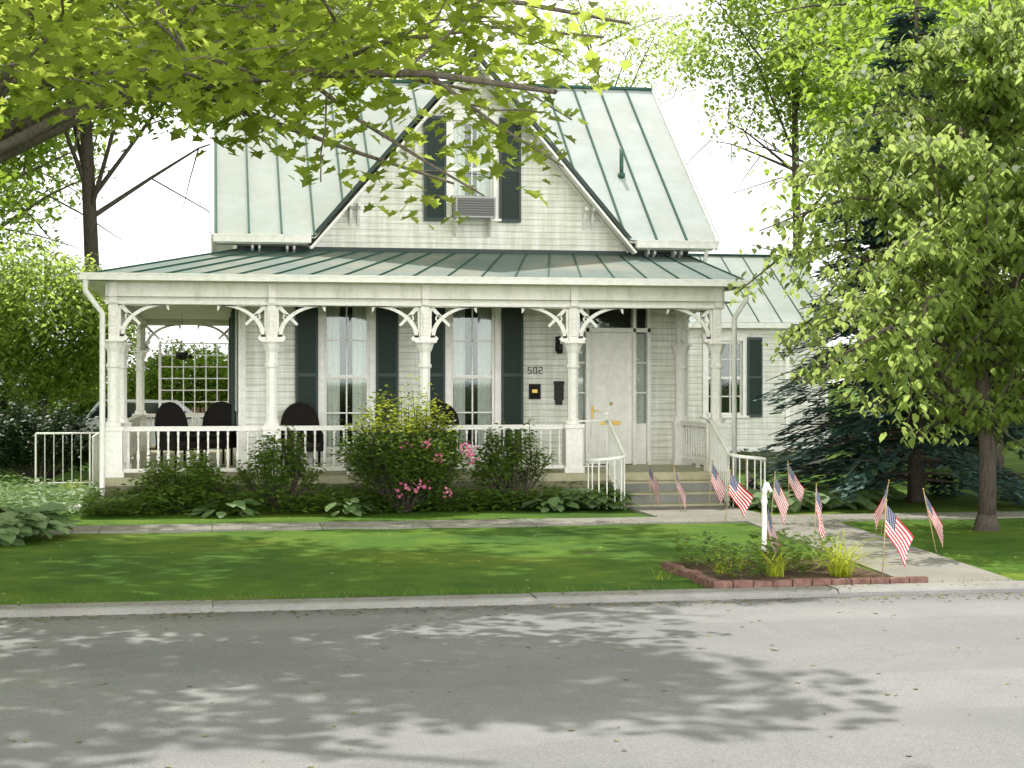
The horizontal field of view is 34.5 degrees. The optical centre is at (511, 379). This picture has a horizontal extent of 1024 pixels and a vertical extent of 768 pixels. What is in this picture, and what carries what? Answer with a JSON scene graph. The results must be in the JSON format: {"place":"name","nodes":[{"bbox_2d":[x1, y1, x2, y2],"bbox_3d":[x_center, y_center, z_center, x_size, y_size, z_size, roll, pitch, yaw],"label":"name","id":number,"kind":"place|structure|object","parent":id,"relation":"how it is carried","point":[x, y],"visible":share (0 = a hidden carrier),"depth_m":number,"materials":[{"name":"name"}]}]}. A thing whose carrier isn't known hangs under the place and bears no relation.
{"place":"outdoors","nodes":[
{"label":"outdoors","id":0,"kind":"place"},
{"bbox_2d":[0,2,79,249],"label":"tree","id":1,"kind":"object","parent":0,"point":[33,156],"depth_m":46.52,"materials":[{"name":"green plant"}]},
{"bbox_2d":[0,0,127,253],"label":"tree","id":2,"kind":"object","parent":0,"point":[72,203],"depth_m":70.77,"materials":[{"name":"green plant"}]},
{"bbox_2d":[105,336,227,417],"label":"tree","id":3,"kind":"object","parent":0,"point":[166,372],"depth_m":50.60,"materials":[{"name":"green plant"}]},
{"bbox_2d":[164,0,448,129],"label":"tree","id":4,"kind":"object","parent":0,"point":[373,51],"depth_m":84.97,"materials":[{"name":"green plant"}]},
{"bbox_2d":[104,0,525,123],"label":"tree","id":5,"kind":"object","parent":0,"point":[391,1],"depth_m":59.90,"materials":[{"name":"green plant"}]},
{"bbox_2d":[0,0,639,229],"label":"street maple","id":6,"kind":"object","parent":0,"point":[82,19],"depth_m":14.74,"materials":[{"name":"green plant"}]},
{"bbox_2d":[0,592,1023,767],"bbox_3d":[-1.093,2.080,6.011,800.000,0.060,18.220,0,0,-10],"label":"road","id":7,"kind":"structure","parent":0,"point":[486,700],"depth_m":11.13,"materials":[{"name":"grey asphalt"}]},
{"bbox_2d":[1,512,1023,767],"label":"gutter litter","id":8,"kind":"object","parent":7,"relation":"on","point":[503,614],"visible":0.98,"depth_m":15.10,"materials":[{"name":"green plant"}]},
{"bbox_2d":[0,384,1023,604],"bbox_3d":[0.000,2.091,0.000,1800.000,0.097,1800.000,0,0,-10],"label":"ground","id":9,"kind":"structure","parent":0,"point":[93,567],"depth_m":19.71,"materials":[{"name":"green plant"}]},
{"bbox_2d":[0,372,75,444],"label":"hedge","id":10,"kind":"object","parent":9,"relation":"on","point":[2,401],"depth_m":38.30,"materials":[{"name":"green plant"}]},
{"bbox_2d":[0,106,82,287],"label":"tree","id":11,"kind":"object","parent":9,"relation":"on","point":[5,184],"depth_m":40.89,"materials":[{"name":"green plant"}]},
{"bbox_2d":[0,473,98,517],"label":"variegated ground cover","id":12,"kind":"object","parent":9,"relation":"on","point":[65,497],"visible":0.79,"depth_m":26.43,"materials":[{"name":"green plant"}]},
{"bbox_2d":[0,393,106,482],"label":"dark shrub","id":13,"kind":"object","parent":9,"relation":"on","point":[19,445],"depth_m":32.79,"materials":[{"name":"green plant"}]},
{"bbox_2d":[0,373,128,453],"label":"hedge","id":14,"kind":"object","parent":9,"relation":"on","point":[82,409],"depth_m":45.24,"materials":[{"name":"green plant"}]},
{"bbox_2d":[35,432,98,490],"bbox_3d":[-7.705,1.516,30.142,1.066,1.067,2.710,0,0,-37],"label":"iron fence","id":15,"kind":"object","parent":9,"relation":"on","point":[95,457],"visible":0.63,"depth_m":30.90,"materials":[{"name":"white metal"}]},
{"bbox_2d":[0,234,150,470],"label":"tree","id":16,"kind":"object","parent":9,"relation":"on","point":[20,323],"depth_m":36.00,"materials":[{"name":"green plant"}]},
{"bbox_2d":[60,399,221,455],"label":"car","id":17,"kind":"object","parent":9,"relation":"on","point":[150,406],"visible":0.08,"depth_m":41.75,"materials":[{"name":"grey paint"}]},
{"bbox_2d":[121,448,240,512],"bbox_3d":[-5.144,1.561,25.641,1.887,1.002,1.280,0,0,-10],"label":"shrub","id":18,"kind":"object","parent":9,"relation":"on","point":[198,478],"depth_m":25.51,"materials":[{"name":"green plant"}]},
{"bbox_2d":[152,407,226,449],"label":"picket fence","id":19,"kind":"object","parent":9,"relation":"on","point":[197,411],"visible":0.08,"depth_m":45.19,"materials":[{"name":"white wood"}]},
{"bbox_2d":[0,0,389,405],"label":"tree","id":20,"kind":"object","parent":9,"relation":"on","point":[91,190],"depth_m":51.61,"materials":[{"name":"green plant"}]},
{"bbox_2d":[231,424,326,511],"bbox_3d":[-3.643,1.375,25.792,1.489,1.369,1.216,0,0,-10],"label":"shrub","id":21,"kind":"object","parent":9,"relation":"on","point":[279,460],"depth_m":25.68,"materials":[{"name":"green plant"}]},
{"bbox_2d":[59,249,748,510],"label":"downspouts","id":22,"kind":"object","parent":9,"relation":"on","point":[91,298],"visible":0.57,"depth_m":25.95,"materials":[{"name":"white paint"}]},
{"bbox_2d":[330,383,482,511],"bbox_3d":[-1.655,1.056,25.895,2.397,2.009,2.069,0,0,-10],"label":"flowering bush","id":23,"kind":"object","parent":9,"relation":"on","point":[420,455],"depth_m":25.50,"materials":[{"name":"green plant"}]},
{"bbox_2d":[342,375,462,433],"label":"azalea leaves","id":24,"kind":"object","parent":23,"relation":"attached to","point":[407,426],"visible":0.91,"depth_m":25.69,"materials":[{"name":"green plant"}]},
{"bbox_2d":[100,280,735,509],"bbox_3d":[-2.244,0.240,32.177,10.610,3.660,10.480,0,0,-10],"label":"porch","id":25,"kind":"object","parent":9,"relation":"on","point":[192,302],"depth_m":27.32,"materials":[{"name":"white wood"}]},
{"bbox_2d":[175,341,191,359],"bbox_3d":[-6.630,-0.855,33.352,0.340,0.910,0.364,0,0,-10],"label":"hanging planter","id":26,"kind":"object","parent":25,"relation":"hanging from","point":[181,355],"visible":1,"depth_m":33.25,"materials":[{"name":"grey metal"}]},
{"bbox_2d":[158,341,228,425],"bbox_3d":[-6.940,0.336,36.091,1.550,2.352,0.040,0,0,-10],"label":"trellis","id":27,"kind":"object","parent":25,"relation":"on","point":[172,378],"visible":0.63,"depth_m":36.08,"materials":[{"name":"white wood"}]},
{"bbox_2d":[154,401,459,467],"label":"wicker chairs","id":28,"kind":"object","parent":25,"relation":"on","point":[220,414],"visible":0.52,"depth_m":29.16,"materials":[{"name":"black wicker"}]},
{"bbox_2d":[121,414,705,474],"bbox_3d":[-2.336,1.147,32.150,10.130,0.805,10.130,0,0,-10],"label":"porch balustrade","id":29,"kind":"object","parent":25,"relation":"on","point":[136,428],"visible":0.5,"depth_m":26.95,"materials":[{"name":"white wood"}]},
{"bbox_2d":[105,280,728,477],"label":"porch columns","id":30,"kind":"structure","parent":25,"relation":"on","point":[117,349],"depth_m":27.56,"materials":[{"name":"white wood"}]},
{"bbox_2d":[118,304,711,350],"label":"porch brackets","id":31,"kind":"object","parent":30,"relation":"attached to","point":[122,326],"visible":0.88,"depth_m":27.27,"materials":[{"name":"white wood"}]},
{"bbox_2d":[77,448,820,516],"bbox_3d":[1.057,1.811,30.677,6.752,0.538,18.777,0,0,37],"label":"ground cover","id":32,"kind":"object","parent":9,"relation":"on","point":[326,495],"visible":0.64,"depth_m":25.67,"materials":[{"name":"green plant"}]},
{"bbox_2d":[0,480,907,545],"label":"hosta plants","id":33,"kind":"object","parent":9,"relation":"on","point":[15,523],"visible":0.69,"depth_m":25.62,"materials":[{"name":"green plant"}]},
{"bbox_2d":[233,71,688,467],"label":"house walls","id":34,"kind":"structure","parent":9,"relation":"on","point":[556,224],"depth_m":29.74,"materials":[{"name":"white wood"}]},
{"bbox_2d":[229,116,522,448],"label":"house shutters","id":35,"kind":"object","parent":34,"relation":"attached to","point":[306,359],"visible":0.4,"depth_m":29.48,"materials":[{"name":"black wood"}]},
{"bbox_2d":[316,110,501,452],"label":"house windows","id":36,"kind":"structure","parent":34,"relation":"in","point":[346,355],"depth_m":29.70,"materials":[{"name":"white glass"}]},
{"bbox_2d":[76,246,754,297],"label":"porch roof","id":37,"kind":"structure","parent":34,"relation":"attached to","point":[408,265],"depth_m":27.87,"materials":[{"name":"green metal"}]},
{"bbox_2d":[210,51,718,253],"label":"house roof","id":38,"kind":"structure","parent":34,"relation":"on","point":[624,172],"depth_m":30.78,"materials":[{"name":"green metal"}]},
{"bbox_2d":[251,140,682,257],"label":"house brackets","id":39,"kind":"object","parent":34,"relation":"attached to","point":[647,252],"visible":0.65,"depth_m":29.73,"materials":[{"name":"white wood"}]},
{"bbox_2d":[452,195,495,236],"bbox_3d":[-0.676,-2.945,29.449,0.800,0.730,0.450,0,0,-10],"label":"ac unit","id":40,"kind":"object","parent":34,"relation":"attached to","point":[480,207],"visible":0.87,"depth_m":29.25,"materials":[{"name":"metal"}]},
{"bbox_2d":[528,367,563,404],"bbox_3d":[0.616,0.106,29.840,0.657,0.687,0.097,0,0,-10],"label":"house number and plaques","id":41,"kind":"object","parent":34,"relation":"attached to","point":[534,391],"visible":1,"depth_m":29.84,"materials":[{"name":"black metal"}]},
{"bbox_2d":[555,335,562,353],"bbox_3d":[0.854,-0.639,29.811,0.113,0.337,0.205,0,0,-10],"label":"wall lantern","id":42,"kind":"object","parent":34,"relation":"attached to","point":[558,346],"depth_m":29.80,"materials":[{"name":"grey metal"}]},
{"bbox_2d":[578,309,650,464],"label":"front door","id":43,"kind":"structure","parent":34,"relation":"in","point":[614,369],"depth_m":30.20,"materials":[{"name":"white wood"}]},
{"bbox_2d":[46,478,896,579],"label":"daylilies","id":44,"kind":"object","parent":9,"relation":"on","point":[840,569],"visible":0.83,"depth_m":16.94,"materials":[{"name":"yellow plant"}]},
{"bbox_2d":[465,418,554,508],"bbox_3d":[0.028,1.335,26.473,1.535,1.450,1.145,0,0,-32],"label":"shrub","id":45,"kind":"object","parent":9,"relation":"on","point":[521,455],"depth_m":26.39,"materials":[{"name":"green plant"}]},
{"bbox_2d":[0,581,1023,617],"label":"kerb","id":46,"kind":"structure","parent":9,"relation":"on","point":[139,607],"depth_m":15.54,"materials":[{"name":"concrete"}]},
{"bbox_2d":[647,462,658,507],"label":"flag","id":47,"kind":"object","parent":9,"relation":"on","point":[653,482],"visible":0.98,"depth_m":26.54,"materials":[{"name":"multicoloured fabric"}]},
{"bbox_2d":[564,412,766,508],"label":"step railings","id":48,"kind":"object","parent":9,"relation":"on","point":[616,457],"visible":0.87,"depth_m":27.00,"materials":[{"name":"white paint"}]},
{"bbox_2d":[608,480,727,507],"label":"porch steps","id":49,"kind":"structure","parent":9,"relation":"on","point":[697,492],"depth_m":27.16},
{"bbox_2d":[673,465,685,508],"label":"flag","id":50,"kind":"object","parent":9,"relation":"on","point":[681,491],"visible":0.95,"depth_m":25.81,"materials":[{"name":"multicoloured fabric"}]},
{"bbox_2d":[708,460,724,508],"bbox_3d":[3.251,1.680,26.112,0.291,0.841,0.080,0,0,-20],"label":"flag","id":51,"kind":"object","parent":9,"relation":"on","point":[717,484],"visible":0.96,"depth_m":26.13,"materials":[{"name":"multicoloured fabric"}]},
{"bbox_2d":[725,470,752,522],"bbox_3d":[3.243,1.692,23.616,0.414,0.817,0.068,0,0,1],"label":"flag","id":52,"kind":"object","parent":9,"relation":"on","point":[740,496],"visible":0.96,"depth_m":23.62,"materials":[{"name":"multicoloured fabric"}]},
{"bbox_2d":[745,459,756,488],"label":"flag","id":53,"kind":"object","parent":9,"relation":"on","point":[749,476],"visible":0.43,"depth_m":27.31,"materials":[{"name":"fabric"}]},
{"bbox_2d":[761,480,779,567],"bbox_3d":[2.760,1.582,17.619,0.205,1.035,0.086,0,0,8],"label":"hitching post","id":54,"kind":"object","parent":9,"relation":"on","point":[764,502],"visible":0.84,"depth_m":17.60,"materials":[{"name":"metal"}]},
{"bbox_2d":[656,0,892,250],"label":"tree","id":55,"kind":"object","parent":9,"relation":"on","point":[777,88],"depth_m":73.17,"materials":[{"name":"green plant"}]},
{"bbox_2d":[771,472,788,524],"bbox_3d":[3.689,1.681,22.747,0.267,0.838,0.056,0,0,-2],"label":"flag","id":56,"kind":"object","parent":9,"relation":"on","point":[780,498],"visible":0.95,"depth_m":22.74,"materials":[{"name":"multicoloured fabric"}]},
{"bbox_2d":[661,559,927,588],"bbox_3d":[2.891,2.027,17.436,2.258,0.107,2.124,0,0,-10],"label":"flower bed","id":57,"kind":"object","parent":9,"relation":"on","point":[702,574],"visible":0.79,"depth_m":16.83,"materials":[{"name":"brown brick"}]},
{"bbox_2d":[671,528,843,578],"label":"plants","id":58,"kind":"object","parent":57,"relation":"on","point":[762,565],"visible":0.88,"depth_m":17.43,"materials":[{"name":"green plant"}]},
{"bbox_2d":[787,461,803,511],"bbox_3d":[4.428,1.680,25.736,0.258,0.840,0.110,0,0,17],"label":"flag","id":59,"kind":"object","parent":9,"relation":"on","point":[797,487],"visible":0.97,"depth_m":25.73,"materials":[{"name":"multicoloured fabric"}]},
{"bbox_2d":[725,0,897,409],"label":"tree","id":60,"kind":"object","parent":9,"relation":"on","point":[754,52],"depth_m":79.84,"materials":[{"name":"green plant"}]},
{"bbox_2d":[814,483,824,541],"bbox_3d":[3.910,1.704,20.933,0.081,0.792,0.284,0,0,33],"label":"flag","id":61,"kind":"object","parent":9,"relation":"on","point":[818,505],"visible":0.95,"depth_m":20.90,"materials":[{"name":"multicoloured fabric"}]},
{"bbox_2d":[703,0,977,441],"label":"tree","id":62,"kind":"object","parent":9,"relation":"on","point":[789,20],"depth_m":53.40,"materials":[{"name":"green plant"}]},
{"bbox_2d":[727,0,1023,531],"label":"tree","id":63,"kind":"object","parent":9,"relation":"on","point":[1004,190],"depth_m":22.23,"materials":[{"name":"green plant"}]},
{"bbox_2d":[728,0,1023,470],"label":"tree","id":64,"kind":"object","parent":9,"relation":"on","point":[857,103],"depth_m":35.45,"materials":[{"name":"green plant"}]},
{"bbox_2d":[874,480,889,532],"bbox_3d":[4.984,1.720,22.254,0.215,0.762,0.044,0,0,23],"label":"flag","id":65,"kind":"object","parent":9,"relation":"on","point":[878,512],"visible":0.95,"depth_m":22.25,"materials":[{"name":"multicoloured fabric"}]},
{"bbox_2d":[744,0,1023,508],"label":"blue spruce","id":66,"kind":"object","parent":9,"relation":"on","point":[868,426],"depth_m":27.72,"materials":[{"name":"plant"}]},
{"bbox_2d":[751,0,1023,125],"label":"tree","id":67,"kind":"object","parent":9,"relation":"on","point":[762,46],"depth_m":43.95,"materials":[{"name":"green plant"}]},
{"bbox_2d":[882,499,913,575],"bbox_3d":[3.974,1.664,17.012,0.330,0.873,0.075,0,0,-1],"label":"flag","id":68,"kind":"object","parent":9,"relation":"on","point":[899,534],"visible":0.98,"depth_m":17.00,"materials":[{"name":"multicoloured fabric"}]},
{"bbox_2d":[824,384,1016,468],"bbox_3d":[10.059,0.782,38.385,6.103,2.563,3.424,0,0,-10],"label":"hedge","id":69,"kind":"object","parent":9,"relation":"on","point":[964,429],"depth_m":38.06,"materials":[{"name":"green plant"}]},
{"bbox_2d":[922,488,942,551],"bbox_3d":[5.035,1.696,19.759,0.251,0.808,0.084,0,0,5],"label":"flag","id":70,"kind":"object","parent":9,"relation":"on","point":[935,520],"visible":0.98,"depth_m":19.75,"materials":[{"name":"multicoloured fabric"}]},
{"bbox_2d":[0,0,1023,383],"label":"sky","id":71,"kind":"structure","parent":0,"point":[151,224],"materials":[{"name":"white"}]},
{"bbox_2d":[33,506,1023,582],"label":"sidewalk","id":72,"kind":"structure","parent":0,"point":[934,568],"depth_m":22.98,"materials":[{"name":"concrete"}]},
{"bbox_2d":[489,0,721,102],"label":"tree","id":73,"kind":"object","parent":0,"point":[625,28],"depth_m":118.52,"materials":[{"name":"green plant"}]},
{"bbox_2d":[597,328,827,469],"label":"wing walls","id":74,"kind":"structure","parent":0,"point":[753,433],"depth_m":37.95,"materials":[{"name":"white wood"}]},
{"bbox_2d":[701,334,762,417],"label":"wing window","id":75,"kind":"structure","parent":74,"relation":"in","point":[749,370],"depth_m":37.85,"materials":[{"name":"white wood"}]},
{"bbox_2d":[689,253,834,327],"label":"wing roof","id":76,"kind":"structure","parent":74,"relation":"on","point":[772,307],"depth_m":38.75,"materials":[{"name":"green metal"}]},
{"bbox_2d":[776,0,895,106],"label":"tree","id":77,"kind":"object","parent":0,"point":[808,48],"depth_m":64.96,"materials":[{"name":"green plant"}]}
]}

